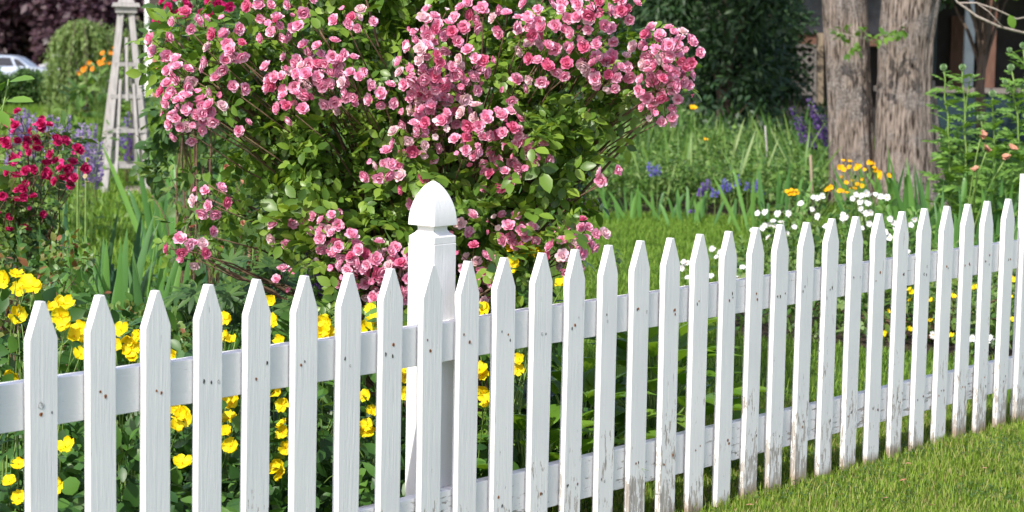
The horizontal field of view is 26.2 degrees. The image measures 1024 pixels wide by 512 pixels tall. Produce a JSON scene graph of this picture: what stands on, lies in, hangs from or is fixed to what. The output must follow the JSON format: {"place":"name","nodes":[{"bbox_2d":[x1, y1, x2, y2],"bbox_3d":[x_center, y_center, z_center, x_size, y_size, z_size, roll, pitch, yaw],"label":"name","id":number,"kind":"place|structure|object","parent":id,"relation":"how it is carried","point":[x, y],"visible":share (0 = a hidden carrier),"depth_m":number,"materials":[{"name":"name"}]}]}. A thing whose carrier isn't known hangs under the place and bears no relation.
{"place":"outdoors","nodes":[
{"label":"outdoors","id":0,"kind":"place"},
{"bbox_2d":[0,102,242,286],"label":"lawn grass","id":1,"kind":"structure","parent":0,"point":[112,194],"depth_m":19.39,"materials":[{"name":"plant"}]},
{"bbox_2d":[144,0,195,95],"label":"distant house","id":2,"kind":"structure","parent":0,"point":[153,2],"depth_m":74.58,"materials":[{"name":"brick"}]},
{"bbox_2d":[59,422,624,511],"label":"soil","id":3,"kind":"structure","parent":0,"point":[551,508],"depth_m":7.35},
{"bbox_2d":[0,75,34,171],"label":"leafy cane","id":4,"kind":"object","parent":3,"relation":"on","point":[5,120],"visible":1,"depth_m":7.38,"materials":[{"name":"green plant"}]},
{"bbox_2d":[0,266,92,511],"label":"evening primrose","id":5,"kind":"object","parent":3,"relation":"on","point":[69,326],"visible":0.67,"depth_m":6.21,"materials":[{"name":"yellow plant"}]},
{"bbox_2d":[0,105,97,335],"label":"rose bush","id":6,"kind":"object","parent":3,"relation":"on","point":[23,199],"visible":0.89,"depth_m":9.37,"materials":[{"name":"red plant"}]},
{"bbox_2d":[0,229,99,379],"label":"shrub","id":7,"kind":"object","parent":3,"relation":"on","point":[53,259],"visible":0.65,"depth_m":8.14,"materials":[{"name":"green plant"}]},
{"bbox_2d":[76,136,82,244],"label":"spent flower stalk","id":8,"kind":"object","parent":3,"relation":"on","point":[77,218],"visible":0.27,"depth_m":10.53,"materials":[{"name":"plant"}]},
{"bbox_2d":[4,201,165,323],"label":"iris clump","id":9,"kind":"object","parent":3,"relation":"on","point":[136,248],"visible":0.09,"depth_m":10.12,"materials":[{"name":"green plant"}]},
{"bbox_2d":[83,157,89,263],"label":"spent flower stalk","id":10,"kind":"object","parent":3,"relation":"on","point":[85,223],"visible":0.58,"depth_m":10.53,"materials":[{"name":"plant"}]},
{"bbox_2d":[31,260,143,369],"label":"shrub","id":11,"kind":"object","parent":3,"relation":"on","point":[110,305],"visible":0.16,"depth_m":7.91,"materials":[{"name":"green plant"}]},
{"bbox_2d":[15,210,188,373],"bbox_3d":[-1.614,0.248,8.768,0.654,0.831,0.582,1,6,0],"label":"iris clump","id":12,"kind":"object","parent":3,"relation":"on","point":[120,286],"visible":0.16,"depth_m":8.73,"materials":[{"name":"green plant"}]},
{"bbox_2d":[58,306,191,511],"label":"evening primrose","id":13,"kind":"object","parent":3,"relation":"on","point":[181,416],"visible":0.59,"depth_m":6.25,"materials":[{"name":"yellow plant"}]},
{"bbox_2d":[115,292,192,417],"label":"shrub","id":14,"kind":"object","parent":3,"relation":"on","point":[180,323],"visible":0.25,"depth_m":7.53,"materials":[{"name":"green plant"}]},
{"bbox_2d":[40,224,278,412],"bbox_3d":[-1.337,0.286,8.647,0.918,0.790,0.559,3,6,18],"label":"iris clump","id":15,"kind":"object","parent":3,"relation":"on","point":[134,289],"visible":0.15,"depth_m":8.66,"materials":[{"name":"green plant"}]},
{"bbox_2d":[129,0,249,286],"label":"rose bush","id":16,"kind":"object","parent":3,"relation":"on","point":[170,146],"visible":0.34,"depth_m":11.25,"materials":[{"name":"green plant"}]},
{"bbox_2d":[133,154,276,347],"bbox_3d":[-1.216,0.097,9.415,0.647,1.014,1.374,-1,6,-19],"label":"shrub","id":17,"kind":"object","parent":3,"relation":"on","point":[186,180],"visible":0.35,"depth_m":9.50,"materials":[{"name":"green plant"}]},
{"bbox_2d":[138,295,288,509],"bbox_3d":[-0.901,0.515,6.609,0.501,0.768,0.556,-1,6,-18],"label":"evening primrose","id":18,"kind":"object","parent":3,"relation":"on","point":[233,420],"visible":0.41,"depth_m":6.53,"materials":[{"name":"yellow plant"}]},
{"bbox_2d":[163,279,266,350],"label":"lupin plant","id":19,"kind":"object","parent":3,"relation":"on","point":[231,298],"visible":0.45,"depth_m":7.53,"materials":[{"name":"green plant"}]},
{"bbox_2d":[170,235,330,344],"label":"iris clump","id":20,"kind":"object","parent":3,"relation":"on","point":[297,274],"visible":0.06,"depth_m":9.28,"materials":[{"name":"green plant"}]},
{"bbox_2d":[245,247,258,283],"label":"lupin plant","id":21,"kind":"object","parent":3,"relation":"on","point":[252,257],"visible":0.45,"depth_m":7.94,"materials":[{"name":"plant"}]},
{"bbox_2d":[214,247,296,339],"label":"lupin plant","id":22,"kind":"object","parent":3,"relation":"on","point":[266,270],"visible":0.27,"depth_m":7.96,"materials":[{"name":"green plant"}]},
{"bbox_2d":[270,250,339,402],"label":"lupin plant","id":23,"kind":"object","parent":3,"relation":"on","point":[282,305],"visible":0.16,"depth_m":7.33,"materials":[{"name":"green plant"}]},
{"bbox_2d":[0,263,625,511],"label":"ground cover","id":24,"kind":"object","parent":3,"relation":"on","point":[181,490],"visible":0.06,"depth_m":6.89,"materials":[{"name":"green plant"}]},
{"bbox_2d":[269,299,376,511],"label":"evening primrose","id":25,"kind":"object","parent":3,"relation":"on","point":[324,438],"visible":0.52,"depth_m":6.68,"materials":[{"name":"yellow plant"}]},
{"bbox_2d":[332,302,406,506],"bbox_3d":[-0.396,0.517,6.904,0.360,0.724,0.683,0,6,-11],"label":"evening primrose","id":26,"kind":"object","parent":3,"relation":"on","point":[367,427],"visible":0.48,"depth_m":6.79,"materials":[{"name":"yellow plant"}]},
{"bbox_2d":[125,0,705,440],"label":"rose bush","id":27,"kind":"object","parent":3,"relation":"on","point":[289,144],"visible":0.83,"depth_m":7.25,"materials":[{"name":"pink plant"}]},
{"bbox_2d":[476,226,564,476],"bbox_3d":[0.005,0.389,7.190,0.327,0.933,0.714,4,7,30],"label":"evening primrose","id":28,"kind":"object","parent":3,"relation":"on","point":[484,372],"visible":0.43,"depth_m":7.13,"materials":[{"name":"green plant"}]},
{"bbox_2d":[476,402,644,476],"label":"hosta","id":29,"kind":"object","parent":3,"relation":"on","point":[519,420],"visible":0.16,"depth_m":7.12,"materials":[{"name":"green plant"}]},
{"bbox_2d":[480,349,684,452],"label":"hosta","id":30,"kind":"object","parent":3,"relation":"on","point":[589,383],"visible":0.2,"depth_m":7.63,"materials":[{"name":"green plant"}]},
{"bbox_2d":[92,84,703,103],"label":"road","id":31,"kind":"structure","parent":0,"point":[338,90],"depth_m":98.53,"materials":[{"name":"asphalt"}]},
{"bbox_2d":[0,55,48,75],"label":"parked car","id":32,"kind":"object","parent":31,"relation":"on","point":[9,63],"visible":0.17,"depth_m":98.87,"materials":[{"name":"white paint"}]},
{"bbox_2d":[0,53,1023,511],"bbox_3d":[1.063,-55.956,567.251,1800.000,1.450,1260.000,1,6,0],"label":"lawn","id":33,"kind":"structure","parent":0,"point":[552,271],"depth_m":9.85,"materials":[{"name":"plant"}]},
{"bbox_2d":[0,0,43,56],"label":"purple beech","id":34,"kind":"object","parent":33,"relation":"on","point":[14,36],"visible":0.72,"depth_m":118.64,"materials":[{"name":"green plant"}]},
{"bbox_2d":[1,108,68,228],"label":"catmint","id":35,"kind":"object","parent":33,"relation":"on","point":[26,123],"visible":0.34,"depth_m":16.39,"materials":[{"name":"purple plant"}]},
{"bbox_2d":[0,66,77,105],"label":"hedge","id":36,"kind":"object","parent":33,"relation":"on","point":[27,88],"visible":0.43,"depth_m":40.62,"materials":[{"name":"green plant"}]},
{"bbox_2d":[16,115,106,234],"bbox_3d":[-3.322,-0.581,16.050,0.681,0.922,0.595,1,6,0],"label":"catmint","id":37,"kind":"object","parent":33,"relation":"on","point":[82,218],"visible":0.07,"depth_m":15.97,"materials":[{"name":"purple plant"}]},
{"bbox_2d":[4,117,128,205],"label":"flowers","id":38,"kind":"object","parent":33,"relation":"on","point":[112,138],"visible":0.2,"depth_m":19.49,"materials":[{"name":"green plant"}]},
{"bbox_2d":[37,17,123,120],"bbox_3d":[-7.044,-2.913,35.904,1.429,1.986,1.420,1,6,0],"label":"weeping tree","id":39,"kind":"object","parent":33,"relation":"on","point":[74,41],"visible":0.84,"depth_m":35.57,"materials":[{"name":"green plant"}]},
{"bbox_2d":[22,0,144,79],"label":"purple beech","id":40,"kind":"object","parent":33,"relation":"on","point":[53,18],"visible":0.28,"depth_m":115.48,"materials":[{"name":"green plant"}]},
{"bbox_2d":[34,123,143,246],"bbox_3d":[-2.990,-0.499,15.538,0.811,0.912,0.611,1,6,0],"label":"catmint","id":41,"kind":"object","parent":33,"relation":"on","point":[96,168],"visible":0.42,"depth_m":15.38,"materials":[{"name":"purple plant"}]},
{"bbox_2d":[51,46,133,152],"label":"orange daylily","id":42,"kind":"object","parent":33,"relation":"on","point":[76,95],"visible":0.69,"depth_m":25.91,"materials":[{"name":"green plant"}]},
{"bbox_2d":[92,16,147,89],"bbox_3d":[-6.863,-3.280,37.942,1.151,1.888,0.900,1,6,0],"label":"weeping tree","id":43,"kind":"object","parent":33,"relation":"on","point":[112,32],"visible":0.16,"depth_m":37.91,"materials":[{"name":"green plant"}]},
{"bbox_2d":[98,0,150,192],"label":"garden obelisk","id":44,"kind":"object","parent":33,"relation":"on","point":[135,95],"visible":0.77,"depth_m":20.62,"materials":[{"name":"grey wood"}]},
{"bbox_2d":[109,68,150,186],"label":"green perennial","id":45,"kind":"object","parent":33,"relation":"on","point":[121,150],"visible":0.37,"depth_m":21.36,"materials":[{"name":"green plant"}]},
{"bbox_2d":[112,112,153,175],"bbox_3d":[-3.887,-1.136,22.546,0.528,0.678,0.656,-4,7,-38],"label":"catmint","id":46,"kind":"object","parent":33,"relation":"on","point":[125,147],"visible":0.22,"depth_m":22.42,"materials":[{"name":"purple plant"}]},
{"bbox_2d":[124,0,144,63],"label":"purple beech","id":47,"kind":"object","parent":33,"relation":"on","point":[141,12],"visible":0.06,"depth_m":117.07,"materials":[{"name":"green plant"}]},
{"bbox_2d":[101,140,233,263],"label":"iris clump","id":48,"kind":"object","parent":33,"relation":"on","point":[148,210],"visible":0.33,"depth_m":14.55,"materials":[{"name":"green plant"}]},
{"bbox_2d":[149,63,278,169],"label":"garden shrub","id":49,"kind":"object","parent":33,"relation":"on","point":[229,144],"visible":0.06,"depth_m":23.86,"materials":[{"name":"green plant"}]},
{"bbox_2d":[145,0,338,111],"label":"garden tree","id":50,"kind":"object","parent":33,"relation":"on","point":[234,14],"visible":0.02,"depth_m":39.27,"materials":[{"name":"green plant"}]},
{"bbox_2d":[336,0,518,113],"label":"garden tree","id":51,"kind":"object","parent":33,"relation":"on","point":[411,58],"visible":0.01,"depth_m":39.12,"materials":[{"name":"green plant"}]},
{"bbox_2d":[0,174,1023,511],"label":"picket fence","id":52,"kind":"object","parent":33,"relation":"on","point":[442,340],"visible":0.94,"depth_m":6.61,"materials":[{"name":"paint"}]},
{"bbox_2d":[440,0,630,97],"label":"garden tree","id":53,"kind":"object","parent":33,"relation":"on","point":[529,2],"visible":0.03,"depth_m":42.33,"materials":[{"name":"green plant"}]},
{"bbox_2d":[519,183,708,219],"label":"iris clump","id":54,"kind":"object","parent":33,"relation":"on","point":[635,203],"visible":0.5,"depth_m":18.88,"materials":[{"name":"green plant"}]},
{"bbox_2d":[647,162,660,215],"bbox_3d":[1.227,-0.573,18.999,0.130,0.476,0.156,1,6,0],"label":"blue salvia","id":55,"kind":"object","parent":33,"relation":"on","point":[651,171],"visible":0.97,"depth_m":18.99,"materials":[{"name":"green plant"}]},
{"bbox_2d":[584,317,788,438],"bbox_3d":[0.595,0.493,8.034,1.012,0.577,0.866,1,6,0],"label":"hosta","id":56,"kind":"object","parent":33,"relation":"on","point":[621,351],"visible":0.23,"depth_m":7.95,"materials":[{"name":"green plant"}]},
{"bbox_2d":[688,179,711,213],"bbox_3d":[1.636,-0.481,18.857,0.119,0.338,0.454,4,6,23],"label":"blue salvia","id":57,"kind":"object","parent":33,"relation":"on","point":[701,190],"visible":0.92,"depth_m":18.93,"materials":[{"name":"purple plant"}]},
{"bbox_2d":[598,187,814,226],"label":"iris clump","id":58,"kind":"object","parent":33,"relation":"on","point":[696,215],"visible":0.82,"depth_m":18.49,"materials":[{"name":"green plant"}]},
{"bbox_2d":[680,245,745,285],"bbox_3d":[1.101,0.158,12.087,0.412,0.436,0.857,1,6,0],"label":"white campion","id":59,"kind":"object","parent":33,"relation":"on","point":[684,262],"visible":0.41,"depth_m":12.07,"materials":[{"name":"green plant"}]},
{"bbox_2d":[711,175,740,219],"bbox_3d":[1.836,-0.497,18.742,0.236,0.401,0.368,3,6,16],"label":"blue salvia","id":60,"kind":"object","parent":33,"relation":"on","point":[726,186],"visible":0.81,"depth_m":18.71,"materials":[{"name":"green plant"}]},
{"bbox_2d":[712,165,812,232],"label":"iris clump","id":61,"kind":"object","parent":33,"relation":"on","point":[779,196],"visible":0.75,"depth_m":17.75,"materials":[{"name":"green plant"}]},
{"bbox_2d":[580,430,1023,509],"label":"clover","id":62,"kind":"object","parent":33,"relation":"on","point":[992,441],"visible":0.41,"depth_m":7.92,"materials":[{"name":"green plant"}]},
{"bbox_2d":[791,44,815,116],"bbox_3d":[4.161,-2.422,32.716,0.747,1.460,0.045,1,6,0],"label":"lattice panel","id":63,"kind":"object","parent":33,"relation":"on","point":[813,88],"visible":0.33,"depth_m":32.67,"materials":[{"name":"brown wood"}]},
{"bbox_2d":[822,0,947,210],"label":"twin trunk tree","id":64,"kind":"object","parent":33,"relation":"on","point":[905,120],"visible":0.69,"depth_m":20.34,"materials":[{"name":"brown plant"}]},
{"bbox_2d":[939,0,1007,152],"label":"shade tree","id":65,"kind":"object","parent":33,"relation":"on","point":[983,34],"visible":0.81,"depth_m":29.32,"materials":[{"name":"brown plant"}]},
{"bbox_2d":[940,121,1011,166],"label":"shrub","id":66,"kind":"object","parent":33,"relation":"on","point":[973,139],"visible":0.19,"depth_m":26.90,"materials":[{"name":"green plant"}]},
{"bbox_2d":[955,0,1023,33],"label":"overhanging tree","id":67,"kind":"object","parent":33,"relation":"on","point":[1011,20],"visible":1,"depth_m":14.60,"materials":[{"name":"brown plant"}]},
{"bbox_2d":[570,179,823,217],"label":"soil","id":68,"kind":"structure","parent":0,"point":[713,211],"depth_m":20.31,"materials":[{"name":"soil"}]},
{"bbox_2d":[587,0,708,115],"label":"cypress tree","id":69,"kind":"object","parent":68,"relation":"on","point":[636,11],"visible":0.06,"depth_m":30.62,"materials":[{"name":"green plant"}]},
{"bbox_2d":[593,80,706,132],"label":"shrub","id":70,"kind":"object","parent":68,"relation":"on","point":[695,104],"visible":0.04,"depth_m":26.84,"materials":[{"name":"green plant"}]},
{"bbox_2d":[629,105,701,137],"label":"green perennial","id":71,"kind":"object","parent":68,"relation":"on","point":[687,113],"visible":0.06,"depth_m":25.98,"materials":[{"name":"green plant"}]},
{"bbox_2d":[529,108,828,215],"bbox_3d":[2.279,-1.253,25.563,4.174,0.663,12.929,1,6,0],"label":"ground cover","id":72,"kind":"object","parent":68,"relation":"on","point":[692,181],"visible":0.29,"depth_m":19.87,"materials":[{"name":"green plant"}]},
{"bbox_2d":[557,96,839,209],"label":"wispy grasses","id":73,"kind":"object","parent":68,"relation":"on","point":[688,146],"visible":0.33,"depth_m":21.17,"materials":[{"name":"green plant"}]},
{"bbox_2d":[686,124,747,196],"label":"green perennial","id":74,"kind":"object","parent":68,"relation":"on","point":[727,134],"visible":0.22,"depth_m":21.95,"materials":[{"name":"green plant"}]},
{"bbox_2d":[638,0,808,123],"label":"cypress tree","id":75,"kind":"object","parent":68,"relation":"on","point":[730,42],"visible":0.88,"depth_m":27.54,"materials":[{"name":"green plant"}]},
{"bbox_2d":[667,77,789,134],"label":"shrub","id":76,"kind":"object","parent":68,"relation":"on","point":[703,110],"visible":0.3,"depth_m":26.25,"materials":[{"name":"green plant"}]},
{"bbox_2d":[733,97,812,139],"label":"shrub","id":77,"kind":"object","parent":68,"relation":"on","point":[759,117],"visible":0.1,"depth_m":25.92,"materials":[{"name":"green plant"}]},
{"bbox_2d":[756,0,821,119],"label":"cypress tree","id":78,"kind":"object","parent":68,"relation":"on","point":[790,39],"visible":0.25,"depth_m":29.67,"materials":[{"name":"green plant"}]},
{"bbox_2d":[757,154,826,219],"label":"green perennial","id":79,"kind":"object","parent":68,"relation":"on","point":[773,189],"visible":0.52,"depth_m":18.97,"materials":[{"name":"green plant"}]},
{"bbox_2d":[772,93,828,160],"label":"shrub","id":80,"kind":"object","parent":68,"relation":"on","point":[779,111],"visible":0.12,"depth_m":26.84,"materials":[{"name":"green plant"}]},
{"bbox_2d":[780,97,828,195],"bbox_3d":[3.002,-1.038,21.514,0.703,1.039,0.660,4,7,26],"label":"purple loosestrife","id":81,"kind":"object","parent":68,"relation":"on","point":[818,128],"visible":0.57,"depth_m":21.37,"materials":[{"name":"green plant"}]},
{"bbox_2d":[816,33,822,106],"bbox_3d":[4.194,-2.219,29.922,0.139,1.632,0.070,1,6,0],"label":"wooden post","id":82,"kind":"object","parent":68,"relation":"on","point":[819,65],"visible":0.5,"depth_m":29.86,"materials":[{"name":"beige wood"}]},
{"bbox_2d":[551,204,1014,402],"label":"lawn grass","id":83,"kind":"structure","parent":0,"point":[636,230],"depth_m":15.54,"materials":[{"name":"plant"}]},
{"bbox_2d":[547,390,1023,511],"bbox_3d":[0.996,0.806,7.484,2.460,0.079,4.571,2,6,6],"label":"lawn grass","id":84,"kind":"structure","parent":0,"point":[975,461],"depth_m":7.86,"materials":[{"name":"plant"}]},
{"bbox_2d":[735,296,1013,359],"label":"soil","id":85,"kind":"structure","parent":0,"point":[908,344],"depth_m":11.67,"materials":[{"name":"soil"}]},
{"bbox_2d":[736,201,799,273],"bbox_3d":[1.481,0.008,12.710,0.530,0.619,0.547,-4,8,-41],"label":"white campion","id":86,"kind":"object","parent":85,"relation":"on","point":[763,228],"visible":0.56,"depth_m":12.70,"materials":[{"name":"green plant"}]},
{"bbox_2d":[764,192,848,310],"bbox_3d":[1.655,-0.029,12.634,0.532,0.716,0.810,1,6,0],"label":"white campion","id":87,"kind":"object","parent":85,"relation":"on","point":[819,237],"visible":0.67,"depth_m":12.42,"materials":[{"name":"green plant"}]},
{"bbox_2d":[784,184,848,257],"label":"yellow ragwort","id":88,"kind":"object","parent":85,"relation":"on","point":[827,188],"visible":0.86,"depth_m":13.28,"materials":[{"name":"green plant"}]},
{"bbox_2d":[837,159,890,262],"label":"yellow ragwort","id":89,"kind":"object","parent":85,"relation":"on","point":[857,167],"visible":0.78,"depth_m":13.23,"materials":[{"name":"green plant"}]},
{"bbox_2d":[824,186,914,303],"bbox_3d":[1.943,-0.020,12.375,0.504,0.760,0.838,-1,6,-20],"label":"white campion","id":90,"kind":"object","parent":85,"relation":"on","point":[849,203],"visible":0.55,"depth_m":12.22,"materials":[{"name":"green plant"}]},
{"bbox_2d":[734,214,1015,349],"bbox_3d":[2.372,0.072,13.506,2.395,0.480,5.256,3,6,15],"label":"ground cover","id":91,"kind":"object","parent":85,"relation":"on","point":[909,309],"visible":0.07,"depth_m":11.61,"materials":[{"name":"green plant"}]},
{"bbox_2d":[735,269,1015,349],"bbox_3d":[1.874,0.174,11.602,2.093,0.547,0.994,6,8,40],"label":"potentilla shrub","id":92,"kind":"object","parent":85,"relation":"on","point":[954,296],"visible":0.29,"depth_m":11.35,"materials":[{"name":"green plant"}]},
{"bbox_2d":[867,204,939,320],"bbox_3d":[2.153,0.057,12.139,0.441,0.665,0.771,3,6,18],"label":"white campion","id":93,"kind":"object","parent":85,"relation":"on","point":[912,234],"visible":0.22,"depth_m":12.09,"materials":[{"name":"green plant"}]},
{"bbox_2d":[827,152,988,243],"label":"iris clump","id":94,"kind":"object","parent":85,"relation":"on","point":[931,212],"visible":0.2,"depth_m":14.64,"materials":[{"name":"green plant"}]},
{"bbox_2d":[859,130,1018,293],"bbox_3d":[2.732,-0.278,13.637,1.368,1.045,0.722,0,6,-10],"label":"iris clump","id":95,"kind":"object","parent":85,"relation":"on","point":[910,202],"visible":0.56,"depth_m":13.48,"materials":[{"name":"green plant"}]},
{"bbox_2d":[916,64,976,234],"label":"globe thistle","id":96,"kind":"object","parent":85,"relation":"on","point":[940,157],"visible":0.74,"depth_m":14.20,"materials":[{"name":"green plant"}]},
{"bbox_2d":[934,64,1000,228],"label":"globe thistle","id":97,"kind":"object","parent":85,"relation":"on","point":[962,168],"visible":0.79,"depth_m":13.97,"materials":[{"name":"green plant"}]},
{"bbox_2d":[929,316,1010,354],"bbox_3d":[2.368,0.402,11.079,0.327,0.219,0.485,6,8,39],"label":"white campion","id":98,"kind":"object","parent":85,"relation":"on","point":[972,337],"visible":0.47,"depth_m":10.99,"materials":[{"name":"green plant"}]},
{"bbox_2d":[920,112,1023,233],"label":"leafy perennial","id":99,"kind":"object","parent":85,"relation":"on","point":[1003,149],"visible":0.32,"depth_m":14.33,"materials":[{"name":"green plant"}]},
{"bbox_2d":[940,182,1016,279],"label":"iris clump","id":100,"kind":"object","parent":85,"relation":"on","point":[1015,230],"visible":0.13,"depth_m":13.21,"materials":[{"name":"green plant"}]},
{"bbox_2d":[963,114,1012,222],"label":"globe thistle","id":101,"kind":"object","parent":85,"relation":"on","point":[981,118],"visible":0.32,"depth_m":14.80,"materials":[{"name":"green plant"}]},
{"bbox_2d":[962,90,1023,238],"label":"globe thistle","id":102,"kind":"object","parent":85,"relation":"on","point":[994,126],"visible":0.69,"depth_m":13.58,"materials":[{"name":"green plant"}]},
{"bbox_2d":[994,64,1023,213],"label":"globe thistle","id":103,"kind":"object","parent":85,"relation":"on","point":[1014,105],"visible":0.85,"depth_m":13.86,"materials":[{"name":"green plant"}]},
{"bbox_2d":[1002,42,1023,204],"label":"globe thistle","id":104,"kind":"object","parent":85,"relation":"on","point":[1015,56],"visible":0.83,"depth_m":14.34,"materials":[{"name":"green plant"}]},
{"bbox_2d":[738,0,1023,144],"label":"garden house","id":105,"kind":"structure","parent":0,"point":[953,50],"depth_m":34.39,"materials":[{"name":"stone"}]},
{"bbox_2d":[933,19,937,74],"bbox_3d":[6.519,-3.354,35.181,0.560,0.900,0.085,1,6,0],"label":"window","id":106,"kind":"structure","parent":105,"relation":"in","point":[935,41],"depth_m":35.16,"materials":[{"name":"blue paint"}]},
{"bbox_2d":[949,16,964,86],"bbox_3d":[7.366,-2.916,35.235,0.700,1.850,0.065,1,6,0],"label":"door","id":107,"kind":"structure","parent":105,"relation":"in","point":[957,28],"depth_m":35.16,"materials":[{"name":"wood"}]},
{"bbox_2d":[820,136,1023,209],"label":"lawn grass","id":108,"kind":"structure","parent":0,"point":[834,204],"depth_m":24.40,"materials":[{"name":"plant"}]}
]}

